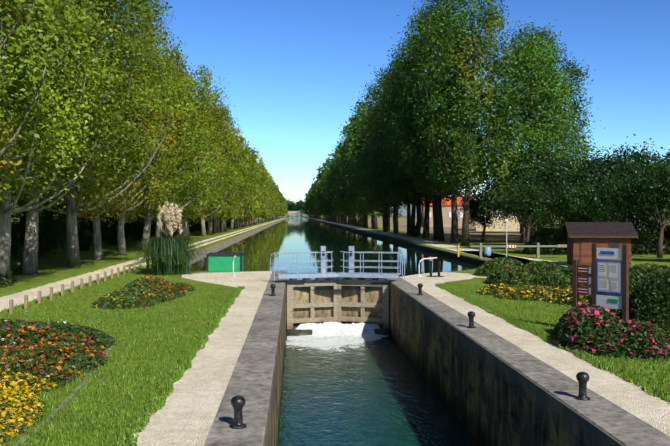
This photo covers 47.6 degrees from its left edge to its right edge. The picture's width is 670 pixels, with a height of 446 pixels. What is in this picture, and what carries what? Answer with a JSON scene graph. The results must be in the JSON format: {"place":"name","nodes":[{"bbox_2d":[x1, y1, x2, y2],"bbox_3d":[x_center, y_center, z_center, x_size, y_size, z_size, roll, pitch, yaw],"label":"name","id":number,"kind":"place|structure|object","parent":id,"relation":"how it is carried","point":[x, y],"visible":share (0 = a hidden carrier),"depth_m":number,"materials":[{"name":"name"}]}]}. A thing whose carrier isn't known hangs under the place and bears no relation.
{"place":"outdoors","nodes":[
{"label":"outdoors","id":0,"kind":"place"},
{"bbox_2d":[12,204,421,215],"bbox_3d":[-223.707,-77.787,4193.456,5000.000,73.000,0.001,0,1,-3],"label":"distant hills","id":1,"kind":"structure","parent":0,"point":[404,211],"depth_m":4224.92,"materials":[{"name":"green"}]},
{"bbox_2d":[188,217,478,445],"bbox_3d":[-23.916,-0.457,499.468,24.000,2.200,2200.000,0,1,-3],"label":"water","id":2,"kind":"structure","parent":0,"point":[381,392],"depth_m":28.01,"materials":[{"name":"teal liquid"}]},
{"bbox_2d":[206,252,243,270],"bbox_3d":[-7.363,2.781,51.223,2.330,1.470,2.330,0,1,-3],"label":"floating skip","id":3,"kind":"object","parent":2,"relation":"on","point":[221,261],"visible":0.77,"depth_m":50.10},
{"bbox_2d":[286,321,390,344],"bbox_3d":[0.222,5.648,36.685,5.200,1.345,4.000,0,1,-3],"label":"water foam","id":4,"kind":"object","parent":2,"relation":"in","point":[322,332],"visible":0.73,"depth_m":37.49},
{"bbox_2d":[0,216,669,445],"bbox_3d":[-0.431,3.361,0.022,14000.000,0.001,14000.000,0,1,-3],"label":"ground","id":5,"kind":"structure","parent":0,"point":[51,266],"depth_m":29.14,"materials":[{"name":"green plant"}]},
{"bbox_2d":[0,257,21,287],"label":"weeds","id":6,"kind":"object","parent":5,"relation":"on","point":[15,264],"visible":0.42,"depth_m":38.33,"materials":[{"name":"green plant"}]},
{"bbox_2d":[10,225,22,258],"bbox_3d":[-24.416,1.887,54.132,4.461,4.211,4.664,0,1,28],"label":"hedge","id":7,"kind":"object","parent":5,"relation":"on","point":[15,235],"visible":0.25,"depth_m":54.55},
{"bbox_2d":[5,8,56,219],"bbox_3d":[-27.929,-9.936,62.194,15.194,25.235,16.033,2,2,15],"label":"tree","id":8,"kind":"object","parent":5,"relation":"on","point":[23,156],"depth_m":60.51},
{"bbox_2d":[11,212,54,255],"bbox_3d":[-25.797,1.321,62.646,5.947,5.164,5.044,0,1,13],"label":"hedge","id":9,"kind":"object","parent":5,"relation":"on","point":[20,229],"depth_m":62.57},
{"bbox_2d":[11,213,65,258],"bbox_3d":[-23.111,1.344,58.835,5.710,5.235,5.515,0,1,20],"label":"hedge","id":10,"kind":"object","parent":5,"relation":"on","point":[46,229],"depth_m":58.20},
{"bbox_2d":[17,72,65,221],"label":"poplar","id":11,"kind":"object","parent":5,"relation":"on","point":[56,204],"depth_m":74.42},
{"bbox_2d":[0,0,106,214],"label":"tree","id":12,"kind":"object","parent":5,"relation":"on","point":[8,129],"depth_m":28.65,"materials":[{"name":"plant"}]},
{"bbox_2d":[0,318,115,443],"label":"flower bed","id":13,"kind":"object","parent":5,"relation":"on","point":[22,358],"visible":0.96,"depth_m":16.05,"materials":[{"name":"multicoloured plant"}]},
{"bbox_2d":[14,329,113,445],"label":"bed edging","id":14,"kind":"object","parent":5,"relation":"on","point":[56,409],"visible":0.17,"depth_m":13.38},
{"bbox_2d":[44,207,88,248],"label":"hedge","id":15,"kind":"object","parent":5,"relation":"on","point":[63,217],"depth_m":74.60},
{"bbox_2d":[0,0,136,283],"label":"tree","id":16,"kind":"object","parent":5,"relation":"on","point":[64,146],"depth_m":36.58,"materials":[{"name":"plant"}]},
{"bbox_2d":[1,0,148,273],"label":"tree","id":17,"kind":"object","parent":5,"relation":"on","point":[96,119],"depth_m":42.97,"materials":[{"name":"plant"}]},
{"bbox_2d":[9,261,140,313],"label":"wooden posts","id":18,"kind":"object","parent":5,"relation":"on","point":[51,291],"visible":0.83,"depth_m":32.76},
{"bbox_2d":[64,228,92,250],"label":"hedge","id":19,"kind":"object","parent":5,"relation":"on","point":[86,236],"depth_m":70.72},
{"bbox_2d":[77,210,115,242],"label":"hedge","id":20,"kind":"object","parent":5,"relation":"on","point":[103,226],"depth_m":79.13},
{"bbox_2d":[23,0,176,259],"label":"tree","id":21,"kind":"object","parent":5,"relation":"on","point":[128,189],"depth_m":56.19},
{"bbox_2d":[3,0,225,266],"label":"tree","id":22,"kind":"object","parent":5,"relation":"on","point":[136,25],"depth_m":48.04,"materials":[{"name":"plant"}]},
{"bbox_2d":[101,223,132,245],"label":"hedge","id":23,"kind":"object","parent":5,"relation":"on","point":[111,233],"depth_m":83.33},
{"bbox_2d":[100,210,143,239],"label":"hedge","id":24,"kind":"object","parent":5,"relation":"on","point":[135,232],"visible":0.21,"depth_m":92.45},
{"bbox_2d":[77,0,185,254],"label":"tree","id":25,"kind":"object","parent":5,"relation":"on","point":[152,183],"depth_m":63.09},
{"bbox_2d":[125,218,154,241],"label":"hedge","id":26,"kind":"object","parent":5,"relation":"on","point":[141,226],"depth_m":96.02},
{"bbox_2d":[90,276,195,309],"bbox_3d":[-7.745,2.726,31.082,3.429,0.739,8.312,0,1,-3],"label":"flower bed","id":27,"kind":"object","parent":5,"relation":"on","point":[148,291],"visible":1,"depth_m":29.64,"materials":[{"name":"green plant"}]},
{"bbox_2d":[120,235,206,274],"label":"pampas blades","id":28,"kind":"object","parent":5,"relation":"on","point":[163,254],"visible":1,"depth_m":42.27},
{"bbox_2d":[115,27,217,237],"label":"tree","id":29,"kind":"object","parent":5,"relation":"on","point":[181,121],"depth_m":78.17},
{"bbox_2d":[115,58,221,235],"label":"tree","id":30,"kind":"object","parent":5,"relation":"on","point":[193,209],"depth_m":83.12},
{"bbox_2d":[160,220,180,269],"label":"pampas grass stems","id":31,"kind":"object","parent":5,"relation":"on","point":[164,235],"visible":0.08,"depth_m":42.80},
{"bbox_2d":[157,201,183,235],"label":"pampas grass plumes","id":32,"kind":"object","parent":31,"relation":"on","point":[173,216],"visible":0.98,"depth_m":42.57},
{"bbox_2d":[104,21,240,250],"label":"tree","id":33,"kind":"object","parent":5,"relation":"on","point":[178,183],"depth_m":71.45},
{"bbox_2d":[143,54,224,236],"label":"tree","id":34,"kind":"object","parent":5,"relation":"on","point":[190,97],"depth_m":91.69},
{"bbox_2d":[189,216,200,231],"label":"hedge","id":35,"kind":"object","parent":5,"relation":"on","point":[195,225],"depth_m":146.25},
{"bbox_2d":[167,45,234,238],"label":"tree","id":36,"kind":"object","parent":5,"relation":"on","point":[203,205],"depth_m":98.76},
{"bbox_2d":[180,68,231,238],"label":"poplar","id":37,"kind":"object","parent":5,"relation":"on","point":[217,193],"depth_m":104.66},
{"bbox_2d":[191,61,239,236],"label":"poplar","id":38,"kind":"object","parent":5,"relation":"on","point":[205,78],"depth_m":118.03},
{"bbox_2d":[195,111,236,234],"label":"poplar","id":39,"kind":"object","parent":5,"relation":"on","point":[224,193],"depth_m":125.26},
{"bbox_2d":[194,104,246,233],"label":"poplar","id":40,"kind":"object","parent":5,"relation":"on","point":[230,148],"depth_m":130.18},
{"bbox_2d":[200,88,247,232],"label":"poplar","id":41,"kind":"object","parent":5,"relation":"on","point":[229,120],"depth_m":137.78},
{"bbox_2d":[208,101,254,232],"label":"poplar","id":42,"kind":"object","parent":5,"relation":"on","point":[242,187],"depth_m":143.10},
{"bbox_2d":[223,154,246,230],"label":"poplar","id":43,"kind":"object","parent":5,"relation":"on","point":[238,191],"depth_m":156.99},
{"bbox_2d":[212,110,258,231],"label":"poplar","id":44,"kind":"object","parent":5,"relation":"on","point":[238,143],"depth_m":150.35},
{"bbox_2d":[228,127,256,218],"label":"poplar","id":45,"kind":"object","parent":5,"relation":"on","point":[238,138],"visible":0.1,"depth_m":185.38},
{"bbox_2d":[227,140,259,229],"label":"poplar","id":46,"kind":"object","parent":5,"relation":"on","point":[245,204],"depth_m":172.16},
{"bbox_2d":[226,142,262,228],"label":"poplar","id":47,"kind":"object","parent":5,"relation":"on","point":[250,205],"depth_m":178.37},
{"bbox_2d":[234,129,265,227],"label":"poplar","id":48,"kind":"object","parent":5,"relation":"on","point":[258,183],"depth_m":194.72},
{"bbox_2d":[239,157,260,227],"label":"tree","id":49,"kind":"object","parent":5,"relation":"on","point":[252,191],"depth_m":199.55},
{"bbox_2d":[246,157,262,225],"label":"tree","id":50,"kind":"object","parent":5,"relation":"on","point":[260,192],"depth_m":228.07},
{"bbox_2d":[245,144,267,225],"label":"poplar","id":51,"kind":"object","parent":5,"relation":"on","point":[261,200],"depth_m":235.25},
{"bbox_2d":[244,150,269,226],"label":"poplar","id":52,"kind":"object","parent":5,"relation":"on","point":[261,180],"depth_m":219.83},
{"bbox_2d":[249,147,267,224],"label":"tree","id":53,"kind":"object","parent":5,"relation":"on","point":[260,167],"depth_m":247.52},
{"bbox_2d":[254,148,266,223],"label":"tree","id":54,"kind":"object","parent":5,"relation":"on","point":[261,158],"depth_m":269.06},
{"bbox_2d":[259,161,274,222],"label":"tree","id":55,"kind":"object","parent":5,"relation":"on","point":[271,191],"depth_m":311.28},
{"bbox_2d":[287,199,298,215],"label":"tree","id":56,"kind":"object","parent":5,"relation":"on","point":[290,204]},
{"bbox_2d":[143,217,485,271],"bbox_3d":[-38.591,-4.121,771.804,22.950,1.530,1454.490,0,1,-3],"label":"canal banks","id":57,"kind":"object","parent":5,"relation":"on","point":[226,243],"visible":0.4,"depth_m":84.03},
{"bbox_2d":[312,162,328,220],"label":"tree","id":58,"kind":"object","parent":5,"relation":"on","point":[319,176],"depth_m":421.48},
{"bbox_2d":[316,173,330,220],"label":"tree","id":59,"kind":"object","parent":5,"relation":"on","point":[319,209],"depth_m":405.60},
{"bbox_2d":[319,153,333,221],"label":"tree","id":60,"kind":"object","parent":5,"relation":"on","point":[326,166],"depth_m":368.46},
{"bbox_2d":[319,153,341,222],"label":"poplar","id":61,"kind":"object","parent":5,"relation":"on","point":[330,201],"depth_m":307.47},
{"bbox_2d":[322,144,338,221],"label":"tree","id":62,"kind":"object","parent":5,"relation":"on","point":[328,160],"depth_m":337.33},
{"bbox_2d":[324,152,343,223],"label":"tree","id":63,"kind":"object","parent":5,"relation":"on","point":[330,175],"depth_m":287.27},
{"bbox_2d":[325,142,342,222],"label":"tree","id":64,"kind":"object","parent":5,"relation":"on","point":[331,169],"depth_m":322.75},
{"bbox_2d":[0,218,669,445],"bbox_3d":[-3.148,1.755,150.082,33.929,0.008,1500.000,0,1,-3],"label":"gravel paths","id":65,"kind":"structure","parent":5,"relation":"on","point":[185,415],"depth_m":18.00,"materials":[{"name":"gravel"}]},
{"bbox_2d":[0,265,669,445],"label":"turf edges","id":66,"kind":"object","parent":65,"relation":"on","point":[158,397],"visible":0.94,"depth_m":17.50,"materials":[{"name":"plant"}]},
{"bbox_2d":[426,261,443,276],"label":"lock control posts","id":67,"kind":"object","parent":65,"relation":"on","point":[431,262],"visible":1,"depth_m":41.21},
{"bbox_2d":[484,247,490,255],"bbox_3d":[12.403,2.278,61.784,0.600,0.850,0.585,0,1,-3],"label":"blue barrel","id":68,"kind":"object","parent":65,"relation":"on","point":[487,251],"visible":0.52,"depth_m":61.53,"materials":[{"name":"blue"}]},
{"bbox_2d":[328,138,345,223],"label":"tree","id":69,"kind":"object","parent":5,"relation":"on","point":[332,167],"depth_m":280.98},
{"bbox_2d":[328,135,350,221],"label":"poplar","id":70,"kind":"object","parent":5,"relation":"on","point":[335,170],"depth_m":272.49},
{"bbox_2d":[329,155,349,223],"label":"tree","id":71,"kind":"object","parent":5,"relation":"on","point":[336,189],"depth_m":266.84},
{"bbox_2d":[335,147,352,224],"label":"tree","id":72,"kind":"object","parent":5,"relation":"on","point":[340,204],"depth_m":257.69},
{"bbox_2d":[330,149,359,225],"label":"poplar","id":73,"kind":"object","parent":5,"relation":"on","point":[340,183],"depth_m":230.42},
{"bbox_2d":[334,137,357,224],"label":"poplar","id":74,"kind":"object","parent":5,"relation":"on","point":[339,195],"depth_m":243.24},
{"bbox_2d":[335,136,356,225],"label":"poplar","id":75,"kind":"object","parent":5,"relation":"on","point":[345,174],"depth_m":236.86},
{"bbox_2d":[332,106,363,226],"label":"poplar","id":76,"kind":"object","parent":5,"relation":"on","point":[351,122],"depth_m":208.70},
{"bbox_2d":[337,154,361,225],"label":"poplar","id":77,"kind":"object","parent":5,"relation":"on","point":[343,200],"depth_m":222.38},
{"bbox_2d":[334,100,370,227],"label":"poplar","id":78,"kind":"object","parent":5,"relation":"on","point":[344,162],"depth_m":201.28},
{"bbox_2d":[340,101,370,227],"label":"poplar","id":79,"kind":"object","parent":5,"relation":"on","point":[350,144],"depth_m":191.79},
{"bbox_2d":[339,112,381,228],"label":"poplar","id":80,"kind":"object","parent":5,"relation":"on","point":[347,153],"depth_m":179.37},
{"bbox_2d":[342,122,381,228],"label":"poplar","id":81,"kind":"object","parent":5,"relation":"on","point":[355,191],"depth_m":185.23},
{"bbox_2d":[344,73,403,230],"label":"poplar","id":82,"kind":"object","parent":5,"relation":"on","point":[366,157],"depth_m":158.60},
{"bbox_2d":[349,57,402,231],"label":"poplar","id":83,"kind":"object","parent":5,"relation":"on","point":[371,98],"depth_m":145.89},
{"bbox_2d":[347,69,406,231],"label":"tree","id":84,"kind":"object","parent":5,"relation":"on","point":[374,196],"depth_m":150.93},
{"bbox_2d":[353,84,405,232],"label":"poplar","id":85,"kind":"object","parent":5,"relation":"on","point":[362,158],"depth_m":137.97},
{"bbox_2d":[372,33,414,234],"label":"poplar","id":86,"kind":"object","parent":5,"relation":"on","point":[395,80],"depth_m":130.06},
{"bbox_2d":[369,55,424,234],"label":"tree","id":87,"kind":"object","parent":5,"relation":"on","point":[388,134],"depth_m":124.37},
{"bbox_2d":[360,77,449,236],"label":"tree","id":88,"kind":"object","parent":5,"relation":"on","point":[378,172],"depth_m":116.64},
{"bbox_2d":[354,9,487,239],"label":"poplar","id":89,"kind":"object","parent":5,"relation":"on","point":[382,127],"depth_m":102.63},
{"bbox_2d":[366,40,478,237],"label":"tree","id":90,"kind":"object","parent":5,"relation":"on","point":[388,165],"depth_m":110.22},
{"bbox_2d":[370,0,484,240],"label":"poplar","id":91,"kind":"object","parent":5,"relation":"on","point":[408,88],"depth_m":97.50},
{"bbox_2d":[263,269,623,445],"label":"lock walls","id":92,"kind":"structure","parent":5,"relation":"on","point":[489,398],"depth_m":19.31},
{"bbox_2d":[270,246,404,329],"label":"lock gate","id":93,"kind":"structure","parent":92,"relation":"attached to","point":[366,300],"depth_m":38.44,"materials":[{"name":"wood"}]},
{"bbox_2d":[204,271,669,445],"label":"coping","id":94,"kind":"object","parent":92,"relation":"on","point":[250,381],"visible":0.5,"depth_m":15.23,"materials":[{"name":"stone"}]},
{"bbox_2d":[230,395,246,428],"bbox_3d":[-1.528,2.969,11.977,0.270,0.490,0.270,0,1,-3],"label":"bollard","id":95,"kind":"object","parent":94,"relation":"on","point":[238,402],"visible":1,"depth_m":11.91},
{"bbox_2d":[467,311,475,327],"bbox_3d":[4.041,2.857,22.488,0.270,0.490,0.270,0,1,-3],"label":"bollard","id":96,"kind":"object","parent":94,"relation":"on","point":[471,315],"visible":1,"depth_m":22.42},
{"bbox_2d":[575,372,590,400],"bbox_3d":[4.503,2.949,13.801,0.270,0.490,0.270,0,1,-3],"label":"bollard","id":97,"kind":"object","parent":94,"relation":"on","point":[582,378],"visible":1,"depth_m":13.73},
{"bbox_2d":[370,0,517,242],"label":"poplar","id":98,"kind":"object","parent":5,"relation":"on","point":[420,20],"depth_m":89.55,"materials":[{"name":"plant"}]},
{"bbox_2d":[450,188,505,241],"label":"round tree","id":99,"kind":"object","parent":5,"relation":"on","point":[473,214],"depth_m":92.24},
{"bbox_2d":[410,0,546,245],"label":"poplar","id":100,"kind":"object","parent":5,"relation":"on","point":[455,90],"depth_m":80.74,"materials":[{"name":"plant"}]},
{"bbox_2d":[477,172,556,244],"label":"round tree","id":101,"kind":"object","parent":5,"relation":"on","point":[519,203],"depth_m":71.75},
{"bbox_2d":[470,243,566,257],"bbox_3d":[14.360,2.134,58.882,7.800,1.200,0.200,0,1,-3],"label":"wooden fence","id":102,"kind":"object","parent":5,"relation":"on","point":[537,245],"visible":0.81,"depth_m":58.83,"materials":[{"name":"white"}]},
{"bbox_2d":[473,145,566,243],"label":"tree","id":103,"kind":"object","parent":5,"relation":"on","point":[508,177],"depth_m":87.31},
{"bbox_2d":[502,178,562,228],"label":"round tree","id":104,"kind":"object","parent":5,"relation":"on","point":[556,215],"depth_m":78.76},
{"bbox_2d":[474,256,591,288],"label":"red flower shrubs","id":105,"kind":"object","parent":5,"relation":"on","point":[506,269],"visible":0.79,"depth_m":36.79,"materials":[{"name":"green plant"}]},
{"bbox_2d":[476,283,590,304],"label":"yellow flowers","id":106,"kind":"object","parent":5,"relation":"on","point":[535,292],"visible":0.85,"depth_m":30.21,"materials":[{"name":"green plant"}]},
{"bbox_2d":[525,222,563,251],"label":"hedge","id":107,"kind":"object","parent":5,"relation":"on","point":[553,228],"depth_m":68.84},
{"bbox_2d":[447,278,669,393],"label":"lawn","id":108,"kind":"structure","parent":5,"relation":"on","point":[641,371],"depth_m":23.06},
{"bbox_2d":[510,143,619,219],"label":"tree","id":109,"kind":"object","parent":5,"relation":"on","point":[552,166],"depth_m":72.84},
{"bbox_2d":[546,210,612,227],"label":"tree","id":110,"kind":"object","parent":5,"relation":"on","point":[556,221],"depth_m":70.83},
{"bbox_2d":[536,168,629,232],"bbox_3d":[20.860,-0.980,63.014,8.090,7.416,7.813,0,1,-3],"label":"round tree","id":111,"kind":"object","parent":5,"relation":"on","point":[586,201],"depth_m":62.16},
{"bbox_2d":[522,228,669,254],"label":"hedge","id":112,"kind":"object","parent":5,"relation":"on","point":[645,239],"visible":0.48,"depth_m":64.53,"materials":[{"name":"green plant"}]},
{"bbox_2d":[561,222,637,266],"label":"timber shed","id":113,"kind":"structure","parent":5,"relation":"on","point":[582,237],"depth_m":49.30,"materials":[{"name":"brown wood"}]},
{"bbox_2d":[572,243,628,332],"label":"info boards","id":114,"kind":"object","parent":5,"relation":"on","point":[610,277],"visible":0.96,"depth_m":21.29,"materials":[{"name":"brown wood"}]},
{"bbox_2d":[552,301,669,360],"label":"rose bush","id":115,"kind":"object","parent":5,"relation":"on","point":[580,324],"visible":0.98,"depth_m":18.35,"materials":[{"name":"green plant"}]},
{"bbox_2d":[568,142,669,220],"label":"round tree","id":116,"kind":"object","parent":5,"relation":"on","point":[617,167],"depth_m":70.64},
{"bbox_2d":[571,261,669,295],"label":"shrubs","id":117,"kind":"object","parent":5,"relation":"on","point":[647,271],"visible":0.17,"depth_m":28.20,"materials":[{"name":"green plant"}]},
{"bbox_2d":[584,147,669,257],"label":"round tree","id":118,"kind":"object","parent":5,"relation":"on","point":[647,194],"depth_m":59.30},
{"bbox_2d":[589,268,669,337],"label":"green shrub","id":119,"kind":"object","parent":5,"relation":"on","point":[650,295],"visible":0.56,"depth_m":20.95,"materials":[{"name":"green plant"}]},
{"bbox_2d":[589,134,669,247],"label":"tree","id":120,"kind":"object","parent":5,"relation":"on","point":[638,154],"depth_m":74.87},
{"bbox_2d":[597,195,668,245],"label":"round tree","id":121,"kind":"object","parent":5,"relation":"on","point":[623,218],"depth_m":69.33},
{"bbox_2d":[647,223,669,251],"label":"hedge","id":122,"kind":"object","parent":5,"relation":"on","point":[667,232],"visible":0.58,"depth_m":68.15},
{"bbox_2d":[61,0,669,201],"label":"sky","id":123,"kind":"structure","parent":0,"point":[293,69],"materials":[{"name":"blue"}]},
{"bbox_2d":[347,218,669,240],"bbox_3d":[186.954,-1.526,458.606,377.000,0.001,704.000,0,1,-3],"label":"field","id":124,"kind":"structure","parent":0,"point":[494,235],"depth_m":144.97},
{"bbox_2d":[421,196,462,226],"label":"brick house","id":125,"kind":"structure","parent":124,"relation":"on","point":[446,212],"depth_m":209.45,"materials":[{"name":"beige"}]},
{"bbox_2d":[476,189,519,230],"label":"cream house","id":126,"kind":"structure","parent":124,"relation":"on","point":[511,226],"depth_m":158.65,"materials":[{"name":"beige"}]},
{"bbox_2d":[461,16,600,238],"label":"poplar","id":127,"kind":"object","parent":124,"relation":"on","point":[548,93],"depth_m":86.97,"materials":[{"name":"plant"}]},
{"bbox_2d":[486,33,590,184],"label":"tree","id":128,"kind":"object","parent":124,"relation":"on","point":[537,107],"depth_m":112.34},
{"bbox_2d":[484,20,604,229],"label":"tree","id":129,"kind":"object","parent":124,"relation":"on","point":[577,74],"depth_m":99.02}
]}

